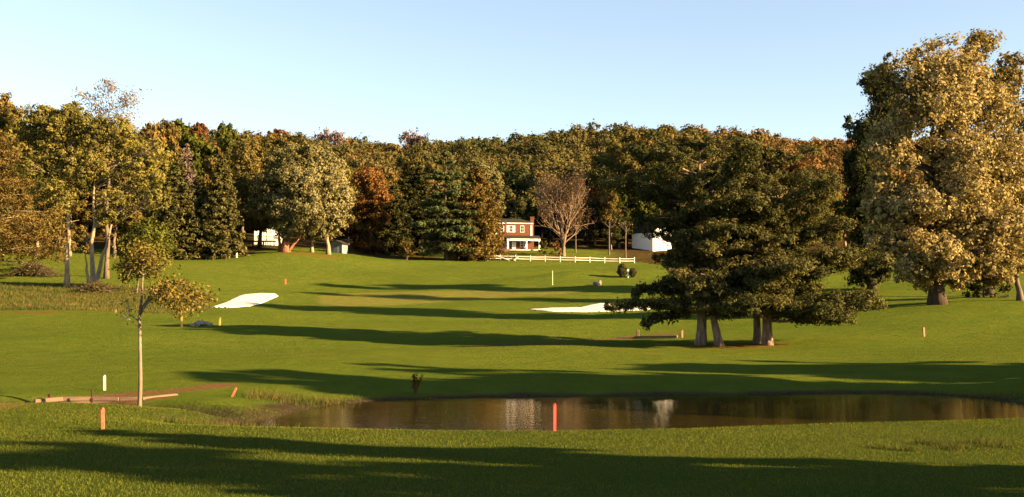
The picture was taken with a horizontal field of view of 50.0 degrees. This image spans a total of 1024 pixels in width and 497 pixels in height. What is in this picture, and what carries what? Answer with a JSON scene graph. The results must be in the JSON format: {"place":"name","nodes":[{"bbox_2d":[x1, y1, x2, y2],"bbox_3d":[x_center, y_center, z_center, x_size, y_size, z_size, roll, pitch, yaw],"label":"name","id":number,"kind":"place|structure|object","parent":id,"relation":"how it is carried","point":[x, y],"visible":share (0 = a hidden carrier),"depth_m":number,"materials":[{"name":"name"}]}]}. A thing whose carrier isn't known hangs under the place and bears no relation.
{"place":"outdoors","nodes":[
{"label":"outdoors","id":0,"kind":"place"},
{"bbox_2d":[0,217,1023,496],"bbox_3d":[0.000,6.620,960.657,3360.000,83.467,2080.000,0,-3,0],"label":"ground","id":1,"kind":"structure","parent":0,"point":[360,327],"depth_m":62.76,"materials":[{"name":"green plant"}]},
{"bbox_2d":[0,91,15,167],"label":"broadleaf tree","id":2,"kind":"object","parent":1,"relation":"on","point":[4,99],"visible":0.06,"depth_m":246.85,"materials":[{"name":"yellow plant"}]},
{"bbox_2d":[0,104,53,246],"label":"broadleaf tree","id":3,"kind":"object","parent":1,"relation":"on","point":[9,117],"visible":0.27,"depth_m":229.46,"materials":[{"name":"yellow plant"}]},
{"bbox_2d":[0,258,71,276],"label":"brush pile","id":4,"kind":"object","parent":1,"relation":"on","point":[32,269],"visible":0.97,"depth_m":164.97,"materials":[{"name":"brown plant"}]},
{"bbox_2d":[6,177,66,256],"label":"broadleaf tree","id":5,"kind":"object","parent":1,"relation":"on","point":[40,208],"visible":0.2,"depth_m":212.89,"materials":[{"name":"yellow plant"}]},
{"bbox_2d":[0,129,89,265],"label":"conifer tree","id":6,"kind":"object","parent":1,"relation":"on","point":[9,230],"visible":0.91,"depth_m":177.78,"materials":[{"name":"orange plant"}]},
{"bbox_2d":[18,120,81,243],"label":"broadleaf tree","id":7,"kind":"object","parent":1,"relation":"on","point":[57,156],"visible":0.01,"depth_m":262.72,"materials":[{"name":"green plant"}]},
{"bbox_2d":[9,101,104,286],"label":"broadleaf tree","id":8,"kind":"object","parent":1,"relation":"on","point":[39,133],"visible":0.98,"depth_m":151.62,"materials":[{"name":"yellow plant"}]},
{"bbox_2d":[35,175,100,255],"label":"broadleaf tree","id":9,"kind":"object","parent":1,"relation":"on","point":[78,233],"visible":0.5,"depth_m":217.61,"materials":[{"name":"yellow plant"}]},
{"bbox_2d":[67,131,116,242],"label":"broadleaf tree","id":10,"kind":"object","parent":1,"relation":"on","point":[85,240],"visible":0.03,"depth_m":269.82,"materials":[{"name":"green plant"}]},
{"bbox_2d":[69,278,118,293],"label":"brush pile","id":11,"kind":"object","parent":1,"relation":"on","point":[95,287],"visible":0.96,"depth_m":146.07,"materials":[{"name":"brown plant"}]},
{"bbox_2d":[100,408,104,428],"bbox_3d":[-12.452,5.266,33.396,0.120,0.840,0.120,-1,-2,-20],"label":"hazard stake","id":12,"kind":"object","parent":1,"relation":"on","point":[102,412],"visible":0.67,"depth_m":33.37,"materials":[{"name":"orange paint"}]},
{"bbox_2d":[0,281,211,312],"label":"rough grass","id":13,"kind":"structure","parent":1,"relation":"on","point":[85,306],"depth_m":137.72,"materials":[{"name":"green plant"}]},
{"bbox_2d":[34,393,177,402],"bbox_3d":[-16.777,6.331,45.561,5.679,0.401,1.239,1,-3,-21],"label":"timber edging","id":14,"kind":"object","parent":1,"relation":"on","point":[96,399],"visible":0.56,"depth_m":45.51,"materials":[{"name":"brown wood"}]},
{"bbox_2d":[66,77,151,278],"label":"broadleaf tree","id":15,"kind":"object","parent":1,"relation":"on","point":[106,273],"visible":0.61,"depth_m":168.67,"materials":[{"name":"brown green leaves"},{"name":"grey bark"}]},
{"bbox_2d":[90,127,143,229],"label":"broadleaf tree","id":16,"kind":"object","parent":1,"relation":"on","point":[140,136],"visible":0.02,"depth_m":290.11,"materials":[{"name":"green plant"}]},
{"bbox_2d":[95,174,150,256],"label":"broadleaf tree","id":17,"kind":"object","parent":1,"relation":"on","point":[115,234],"visible":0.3,"depth_m":221.78,"materials":[{"name":"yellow plant"}]},
{"bbox_2d":[69,110,177,285],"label":"broadleaf tree","id":18,"kind":"object","parent":1,"relation":"on","point":[146,165],"visible":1,"depth_m":151.98,"materials":[{"name":"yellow plant"}]},
{"bbox_2d":[115,152,149,235],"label":"broadleaf tree","id":19,"kind":"object","parent":1,"relation":"on","point":[146,183],"visible":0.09,"depth_m":244.52,"materials":[{"name":"green plant"}]},
{"bbox_2d":[112,135,171,225],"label":"broadleaf tree","id":20,"kind":"object","parent":1,"relation":"on","point":[164,168],"visible":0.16,"depth_m":261.20,"materials":[{"name":"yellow plant"}]},
{"bbox_2d":[111,215,178,292],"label":"broadleaf tree","id":21,"kind":"object","parent":1,"relation":"on","point":[152,235],"visible":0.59,"depth_m":148.45,"materials":[{"name":"green plant"}]},
{"bbox_2d":[103,235,219,406],"bbox_3d":[-13.871,3.037,43.340,4.396,7.156,2.803,0,-3,0],"label":"young tree","id":22,"kind":"object","parent":1,"relation":"on","point":[161,292],"visible":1,"depth_m":43.34,"materials":[{"name":"green plant"}]},
{"bbox_2d":[143,118,189,224],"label":"broadleaf tree","id":23,"kind":"object","parent":1,"relation":"on","point":[158,130],"visible":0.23,"depth_m":329.40,"materials":[{"name":"yellow green leaves"},{"name":"pale bark"}]},
{"bbox_2d":[161,118,195,167],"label":"broadleaf tree","id":24,"kind":"object","parent":1,"relation":"on","point":[182,128],"visible":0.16,"depth_m":334.75,"materials":[{"name":"green plant"}]},
{"bbox_2d":[151,162,208,259],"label":"spruce tree","id":25,"kind":"object","parent":1,"relation":"on","point":[178,218],"visible":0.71,"depth_m":224.81,"materials":[{"name":"green plant"}]},
{"bbox_2d":[178,144,195,200],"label":"spruce tree","id":26,"kind":"object","parent":1,"relation":"on","point":[189,169],"visible":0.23,"depth_m":262.91,"materials":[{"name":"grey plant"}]},
{"bbox_2d":[165,131,220,204],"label":"broadleaf tree","id":27,"kind":"object","parent":1,"relation":"on","point":[201,149],"visible":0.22,"depth_m":304.97,"materials":[{"name":"green plant"}]},
{"bbox_2d":[183,177,209,253],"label":"spruce tree","id":28,"kind":"object","parent":1,"relation":"on","point":[199,193],"visible":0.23,"depth_m":237.70,"materials":[{"name":"green plant"}]},
{"bbox_2d":[190,121,219,167],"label":"broadleaf tree","id":29,"kind":"object","parent":1,"relation":"on","point":[200,128],"visible":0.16,"depth_m":345.34,"materials":[{"name":"brown plant"}]},
{"bbox_2d":[201,157,224,217],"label":"broadleaf tree","id":30,"kind":"object","parent":1,"relation":"on","point":[208,165],"visible":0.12,"depth_m":270.03,"materials":[{"name":"green plant"}]},
{"bbox_2d":[188,154,249,259],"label":"spruce tree","id":31,"kind":"object","parent":1,"relation":"on","point":[224,238],"visible":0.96,"depth_m":226.48,"materials":[{"name":"green plant"}]},
{"bbox_2d":[207,120,237,168],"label":"broadleaf tree","id":32,"kind":"object","parent":1,"relation":"on","point":[226,136],"visible":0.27,"depth_m":334.35,"materials":[{"name":"green plant"}]},
{"bbox_2d":[223,134,263,232],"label":"broadleaf tree","id":33,"kind":"object","parent":1,"relation":"on","point":[228,159],"visible":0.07,"depth_m":303.89,"materials":[{"name":"green plant"}]},
{"bbox_2d":[213,293,277,307],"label":"sand bunker","id":34,"kind":"object","parent":1,"relation":"on","point":[245,300],"visible":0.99,"depth_m":149.91},
{"bbox_2d":[243,233,276,246],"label":"fence","id":35,"kind":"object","parent":1,"relation":"on","point":[252,240],"depth_m":247.81,"materials":[{"name":"wood"}]},
{"bbox_2d":[254,229,282,245],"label":"cottage","id":36,"kind":"structure","parent":1,"relation":"on","point":[268,234],"depth_m":262.33,"materials":[{"name":"white paint"}]},
{"bbox_2d":[226,131,315,247],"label":"broadleaf tree","id":37,"kind":"object","parent":1,"relation":"on","point":[247,156],"visible":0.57,"depth_m":246.05,"materials":[{"name":"green plant"}]},
{"bbox_2d":[261,128,288,169],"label":"broadleaf tree","id":38,"kind":"object","parent":1,"relation":"on","point":[278,131],"visible":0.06,"depth_m":340.96,"materials":[{"name":"orange plant"}]},
{"bbox_2d":[241,139,347,251],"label":"broadleaf tree","id":39,"kind":"object","parent":1,"relation":"on","point":[293,206],"visible":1,"depth_m":229.83,"materials":[{"name":"green plant"}]},
{"bbox_2d":[311,127,330,141],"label":"bare tree","id":40,"kind":"object","parent":1,"relation":"on","point":[320,135],"visible":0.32,"depth_m":562.62,"materials":[{"name":"grey plant"}]},
{"bbox_2d":[312,157,357,254],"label":"broadleaf tree","id":41,"kind":"object","parent":1,"relation":"on","point":[337,206],"visible":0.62,"depth_m":238.76,"materials":[{"name":"green plant"}]},
{"bbox_2d":[324,130,349,146],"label":"bare tree","id":42,"kind":"object","parent":1,"relation":"on","point":[334,137],"visible":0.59,"depth_m":560.99,"materials":[{"name":"brown plant"}]},
{"bbox_2d":[330,240,348,253],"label":"shed","id":43,"kind":"structure","parent":1,"relation":"on","point":[338,246],"depth_m":252.29,"materials":[{"name":"white wood"}]},
{"bbox_2d":[340,165,360,244],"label":"broadleaf tree","id":44,"kind":"object","parent":1,"relation":"on","point":[348,171],"visible":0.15,"depth_m":300.03,"materials":[{"name":"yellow plant"}]},
{"bbox_2d":[341,163,394,253],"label":"broadleaf tree","id":45,"kind":"object","parent":1,"relation":"on","point":[372,197],"visible":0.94,"depth_m":266.63,"materials":[{"name":"brown plant"}]},
{"bbox_2d":[378,169,406,210],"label":"broadleaf tree","id":46,"kind":"object","parent":1,"relation":"on","point":[392,177],"visible":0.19,"depth_m":309.09,"materials":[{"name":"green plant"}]},
{"bbox_2d":[365,185,421,255],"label":"conifer tree","id":47,"kind":"object","parent":1,"relation":"on","point":[390,236],"visible":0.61,"depth_m":275.51,"materials":[{"name":"green plant"}]},
{"bbox_2d":[398,240,416,259],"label":"shrub","id":48,"kind":"object","parent":1,"relation":"on","point":[407,248],"visible":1,"depth_m":251.74,"materials":[{"name":"green plant"}]},
{"bbox_2d":[398,127,418,149],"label":"bare tree","id":49,"kind":"object","parent":1,"relation":"on","point":[405,137],"visible":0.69,"depth_m":590.98,"materials":[{"name":"grey plant"}]},
{"bbox_2d":[392,152,431,194],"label":"broadleaf tree","id":50,"kind":"object","parent":1,"relation":"on","point":[402,160],"visible":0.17,"depth_m":319.76,"materials":[{"name":"green plant"}]},
{"bbox_2d":[385,161,442,254],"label":"conifer tree","id":51,"kind":"object","parent":1,"relation":"on","point":[415,211],"visible":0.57,"depth_m":283.03,"materials":[{"name":"green plant"}]},
{"bbox_2d":[411,373,423,393],"bbox_3d":[-4.441,6.353,51.287,0.598,1.102,0.428,-2,-3,32],"label":"dead weed","id":52,"kind":"object","parent":1,"relation":"on","point":[415,388],"visible":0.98,"depth_m":51.31,"materials":[{"name":"orange plant"}]},
{"bbox_2d":[408,133,429,147],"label":"bare tree","id":53,"kind":"object","parent":1,"relation":"on","point":[421,137],"visible":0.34,"depth_m":589.99,"materials":[{"name":"grey plant"}]},
{"bbox_2d":[422,160,448,182],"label":"broadleaf tree","id":54,"kind":"object","parent":1,"relation":"on","point":[429,166],"visible":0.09,"depth_m":330.54,"materials":[{"name":"yellow plant"}]},
{"bbox_2d":[407,149,478,260],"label":"pine tree","id":55,"kind":"object","parent":1,"relation":"on","point":[445,232],"visible":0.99,"depth_m":253.69,"materials":[{"name":"green plant"}]},
{"bbox_2d":[438,197,474,224],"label":"broadleaf tree","id":56,"kind":"object","parent":1,"relation":"on","point":[449,215],"visible":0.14,"depth_m":290.23,"materials":[{"name":"green plant"}]},
{"bbox_2d":[448,165,518,260],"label":"larch tree","id":57,"kind":"object","parent":1,"relation":"on","point":[483,243],"visible":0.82,"depth_m":257.23,"materials":[{"name":"green plant"}]},
{"bbox_2d":[472,159,505,232],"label":"broadleaf tree","id":58,"kind":"object","parent":1,"relation":"on","point":[495,178],"visible":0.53,"depth_m":291.29,"materials":[{"name":"green plant"}]},
{"bbox_2d":[496,181,518,206],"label":"broadleaf tree","id":59,"kind":"object","parent":1,"relation":"on","point":[509,184],"visible":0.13,"depth_m":317.89,"materials":[{"name":"green plant"}]},
{"bbox_2d":[495,217,540,250],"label":"brick house","id":60,"kind":"structure","parent":1,"relation":"on","point":[520,236],"depth_m":285.39,"materials":[{"name":"red brick"}]},
{"bbox_2d":[510,208,528,220],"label":"broadleaf tree","id":61,"kind":"object","parent":1,"relation":"on","point":[519,211],"visible":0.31,"depth_m":305.90,"materials":[{"name":"green plant"}]},
{"bbox_2d":[35,118,1006,231],"bbox_3d":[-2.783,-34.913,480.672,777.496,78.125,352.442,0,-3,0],"label":"forest","id":62,"kind":"object","parent":1,"relation":"on","point":[528,158],"visible":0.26,"depth_m":452.93,"materials":[{"name":"green plant"}]},
{"bbox_2d":[515,178,529,203],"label":"broadleaf tree","id":63,"kind":"object","parent":1,"relation":"on","point":[521,183],"visible":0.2,"depth_m":321.33,"materials":[{"name":"green plant"}]},
{"bbox_2d":[527,186,555,238],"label":"broadleaf tree","id":64,"kind":"object","parent":1,"relation":"on","point":[538,226],"visible":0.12,"depth_m":317.85,"materials":[{"name":"green plant"}]},
{"bbox_2d":[538,241,547,253],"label":"shrub","id":65,"kind":"object","parent":1,"relation":"on","point":[541,243],"visible":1,"depth_m":273.94,"materials":[{"name":"green plant"}]},
{"bbox_2d":[541,215,559,242],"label":"broadleaf tree","id":66,"kind":"object","parent":1,"relation":"on","point":[550,236],"visible":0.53,"depth_m":300.02,"materials":[{"name":"green plant"}]},
{"bbox_2d":[553,403,555,430],"bbox_3d":[1.288,5.232,33.401,0.104,1.035,0.104,2,-3,-20],"label":"hazard stake","id":67,"kind":"object","parent":1,"relation":"on","point":[554,416],"visible":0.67,"depth_m":33.38,"materials":[{"name":"red paint"}]},
{"bbox_2d":[549,240,562,256],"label":"shrub","id":68,"kind":"object","parent":1,"relation":"on","point":[556,248],"visible":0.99,"depth_m":265.82,"materials":[{"name":"brown plant"}]},
{"bbox_2d":[485,254,634,262],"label":"split rail fence","id":69,"kind":"object","parent":1,"relation":"on","point":[560,257],"visible":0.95,"depth_m":258.10,"materials":[{"name":"white wood"}]},
{"bbox_2d":[523,163,597,255],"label":"bare tree","id":70,"kind":"object","parent":1,"relation":"on","point":[552,191],"visible":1,"depth_m":269.67,"materials":[{"name":"brown plant"}]},
{"bbox_2d":[567,168,594,238],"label":"broadleaf tree","id":71,"kind":"object","parent":1,"relation":"on","point":[587,182],"visible":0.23,"depth_m":309.51,"materials":[{"name":"green plant"}]},
{"bbox_2d":[147,386,1023,427],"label":"reeds","id":72,"kind":"object","parent":1,"relation":"on","point":[289,399],"visible":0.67,"depth_m":47.09,"materials":[{"name":"green plant"}]},
{"bbox_2d":[578,223,599,247],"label":"broadleaf tree","id":73,"kind":"object","parent":1,"relation":"on","point":[587,240],"visible":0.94,"depth_m":291.91,"materials":[{"name":"green plant"}]},
{"bbox_2d":[530,303,649,311],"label":"sand bunker","id":74,"kind":"object","parent":1,"relation":"on","point":[594,307],"visible":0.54,"depth_m":142.67},
{"bbox_2d":[582,186,602,239],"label":"broadleaf tree","id":75,"kind":"object","parent":1,"relation":"on","point":[597,193],"visible":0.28,"depth_m":304.50,"materials":[{"name":"green plant"}]},
{"bbox_2d":[579,198,611,244],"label":"broadleaf tree","id":76,"kind":"object","parent":1,"relation":"on","point":[596,211],"visible":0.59,"depth_m":299.16,"materials":[{"name":"green plant"}]},
{"bbox_2d":[600,221,621,249],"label":"broadleaf tree","id":77,"kind":"object","parent":1,"relation":"on","point":[616,231],"visible":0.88,"depth_m":285.35,"materials":[{"name":"green plant"}]},
{"bbox_2d":[599,188,623,248],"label":"broadleaf tree","id":78,"kind":"object","parent":1,"relation":"on","point":[609,202],"visible":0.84,"depth_m":287.39,"materials":[{"name":"green plant"}]},
{"bbox_2d":[592,137,640,221],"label":"broadleaf tree","id":79,"kind":"object","parent":1,"relation":"on","point":[614,148],"visible":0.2,"depth_m":309.55,"materials":[{"name":"green plant"}]},
{"bbox_2d":[606,206,633,248],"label":"broadleaf tree","id":80,"kind":"object","parent":1,"relation":"on","point":[620,219],"visible":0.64,"depth_m":288.90,"materials":[{"name":"green plant"}]},
{"bbox_2d":[616,263,626,277],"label":"conical shrub","id":81,"kind":"object","parent":1,"relation":"on","point":[621,271],"visible":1,"depth_m":190.09,"materials":[{"name":"green plant"}]},
{"bbox_2d":[614,176,642,246],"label":"broadleaf tree","id":82,"kind":"object","parent":1,"relation":"on","point":[628,202],"visible":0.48,"depth_m":294.21,"materials":[{"name":"green plant"}]},
{"bbox_2d":[619,130,654,209],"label":"broadleaf tree","id":83,"kind":"object","parent":1,"relation":"on","point":[634,135],"visible":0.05,"depth_m":319.21,"materials":[{"name":"green plant"}]},
{"bbox_2d":[634,161,658,228],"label":"broadleaf tree","id":84,"kind":"object","parent":1,"relation":"on","point":[646,209],"visible":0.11,"depth_m":292.62,"materials":[{"name":"green plant"}]},
{"bbox_2d":[617,335,677,338],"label":"timber edging","id":85,"kind":"object","parent":1,"relation":"on","point":[650,337],"visible":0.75,"depth_m":96.37,"materials":[{"name":"brown wood"}]},
{"bbox_2d":[631,225,670,250],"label":"farmhouse","id":86,"kind":"object","parent":1,"relation":"on","point":[639,242],"visible":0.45,"depth_m":287.12,"materials":[{"name":"white paint"}]},
{"bbox_2d":[664,134,702,164],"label":"broadleaf tree","id":87,"kind":"object","parent":1,"relation":"on","point":[675,136],"visible":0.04,"depth_m":323.88,"materials":[{"name":"green plant"}]},
{"bbox_2d":[584,129,785,344],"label":"pine tree","id":88,"kind":"object","parent":1,"relation":"on","point":[668,217],"visible":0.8,"depth_m":83.19,"materials":[{"name":"green plant"}]},
{"bbox_2d":[685,139,721,213],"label":"broadleaf tree","id":89,"kind":"object","parent":1,"relation":"on","point":[696,152],"visible":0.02,"depth_m":314.08,"materials":[{"name":"green plant"}]},
{"bbox_2d":[644,169,765,345],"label":"pine tree","id":90,"kind":"object","parent":1,"relation":"on","point":[693,248],"visible":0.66,"depth_m":81.48,"materials":[{"name":"green plant"}]},
{"bbox_2d":[694,160,834,343],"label":"pine tree","id":91,"kind":"object","parent":1,"relation":"on","point":[806,286],"visible":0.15,"depth_m":85.88,"materials":[{"name":"green plant"}]},
{"bbox_2d":[691,142,897,345],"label":"pine tree","id":92,"kind":"object","parent":1,"relation":"on","point":[816,309],"visible":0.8,"depth_m":82.59,"materials":[{"name":"green plant"}]},
{"bbox_2d":[781,161,808,226],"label":"broadleaf tree","id":93,"kind":"object","parent":1,"relation":"on","point":[790,168],"visible":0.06,"depth_m":319.84,"materials":[{"name":"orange plant"}]},
{"bbox_2d":[821,235,838,248],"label":"broadleaf tree","id":94,"kind":"object","parent":1,"relation":"on","point":[828,242],"visible":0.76,"depth_m":261.68,"materials":[{"name":"green plant"}]},
{"bbox_2d":[820,189,844,244],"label":"broadleaf tree","id":95,"kind":"object","parent":1,"relation":"on","point":[837,197],"visible":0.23,"depth_m":284.19,"materials":[{"name":"green plant"}]},
{"bbox_2d":[829,169,849,246],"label":"broadleaf tree","id":96,"kind":"object","parent":1,"relation":"on","point":[844,197],"visible":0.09,"depth_m":299.38,"materials":[{"name":"green plant"}]},
{"bbox_2d":[844,218,861,245],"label":"broadleaf tree","id":97,"kind":"object","parent":1,"relation":"on","point":[845,238],"visible":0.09,"depth_m":271.09,"materials":[{"name":"green plant"}]},
{"bbox_2d":[831,67,919,289],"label":"broadleaf tree","id":98,"kind":"object","parent":1,"relation":"on","point":[855,166],"visible":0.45,"depth_m":157.60,"materials":[{"name":"green plant"}]},
{"bbox_2d":[852,31,1023,304],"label":"broadleaf tree","id":99,"kind":"object","parent":1,"relation":"on","point":[958,88],"visible":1,"depth_m":115.83,"materials":[{"name":"yellow plant"}]},
{"bbox_2d":[860,435,1023,451],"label":"weeds","id":100,"kind":"object","parent":1,"relation":"on","point":[981,441],"visible":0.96,"depth_m":29.52,"materials":[{"name":"green plant"}]},
{"bbox_2d":[959,268,1012,297],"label":"shrub","id":101,"kind":"object","parent":1,"relation":"on","point":[976,289],"visible":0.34,"depth_m":130.84,"materials":[{"name":"green plant"}]},
{"bbox_2d":[959,28,1023,294],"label":"broadleaf tree","id":102,"kind":"object","parent":1,"relation":"on","point":[987,42],"visible":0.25,"depth_m":136.73,"materials":[{"name":"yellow plant"}]},
{"bbox_2d":[993,175,1023,300],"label":"broadleaf tree","id":103,"kind":"object","parent":1,"relation":"on","point":[1019,295],"visible":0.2,"depth_m":120.48,"materials":[{"name":"green plant"}]},
{"bbox_2d":[0,0,1023,145],"label":"sky","id":104,"kind":"structure","parent":0,"point":[447,70],"materials":[{"name":"blue"}]},
{"bbox_2d":[227,393,1023,430],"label":"pond water","id":105,"kind":"structure","parent":0,"point":[583,413],"depth_m":44.40,"materials":[{"name":"brown liquid"}]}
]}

